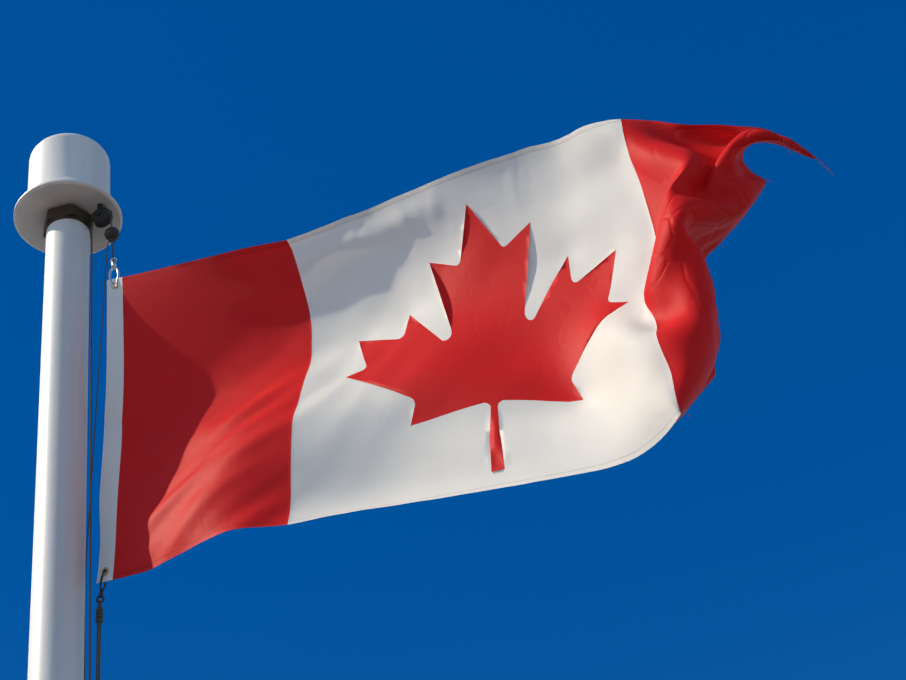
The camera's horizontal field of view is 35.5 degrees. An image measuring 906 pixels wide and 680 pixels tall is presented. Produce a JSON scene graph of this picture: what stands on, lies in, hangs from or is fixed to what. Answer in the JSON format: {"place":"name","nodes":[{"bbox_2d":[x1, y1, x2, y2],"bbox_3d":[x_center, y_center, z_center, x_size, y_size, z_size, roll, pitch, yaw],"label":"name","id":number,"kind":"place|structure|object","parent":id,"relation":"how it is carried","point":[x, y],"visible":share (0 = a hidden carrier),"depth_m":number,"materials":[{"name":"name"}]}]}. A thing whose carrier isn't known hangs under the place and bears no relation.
{"place":"outdoors","nodes":[
{"label":"outdoors","id":0,"kind":"place"},
{"bbox_2d":[13,133,122,679],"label":"flag pole","id":1,"kind":"object","parent":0,"point":[65,199],"visible":1,"depth_m":3.01,"materials":[{"name":"metal"}]},
{"bbox_2d":[84,209,119,679],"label":"rope","id":2,"kind":"object","parent":1,"relation":"hanging from","point":[112,234],"visible":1,"depth_m":2.91,"materials":[{"name":"black fabric"}]},
{"bbox_2d":[97,119,833,582],"bbox_3d":[0.020,0.017,2.853,1.583,0.935,0.353,-24,-42,14],"label":"canadian flag","id":3,"kind":"object","parent":2,"relation":"attached to","point":[545,311],"visible":1,"depth_m":2.80,"materials":[{"name":"fabric"}]},
{"bbox_2d":[0,0,905,679],"label":"sky","id":4,"kind":"structure","parent":0,"point":[763,536],"materials":[{"name":"blue"}]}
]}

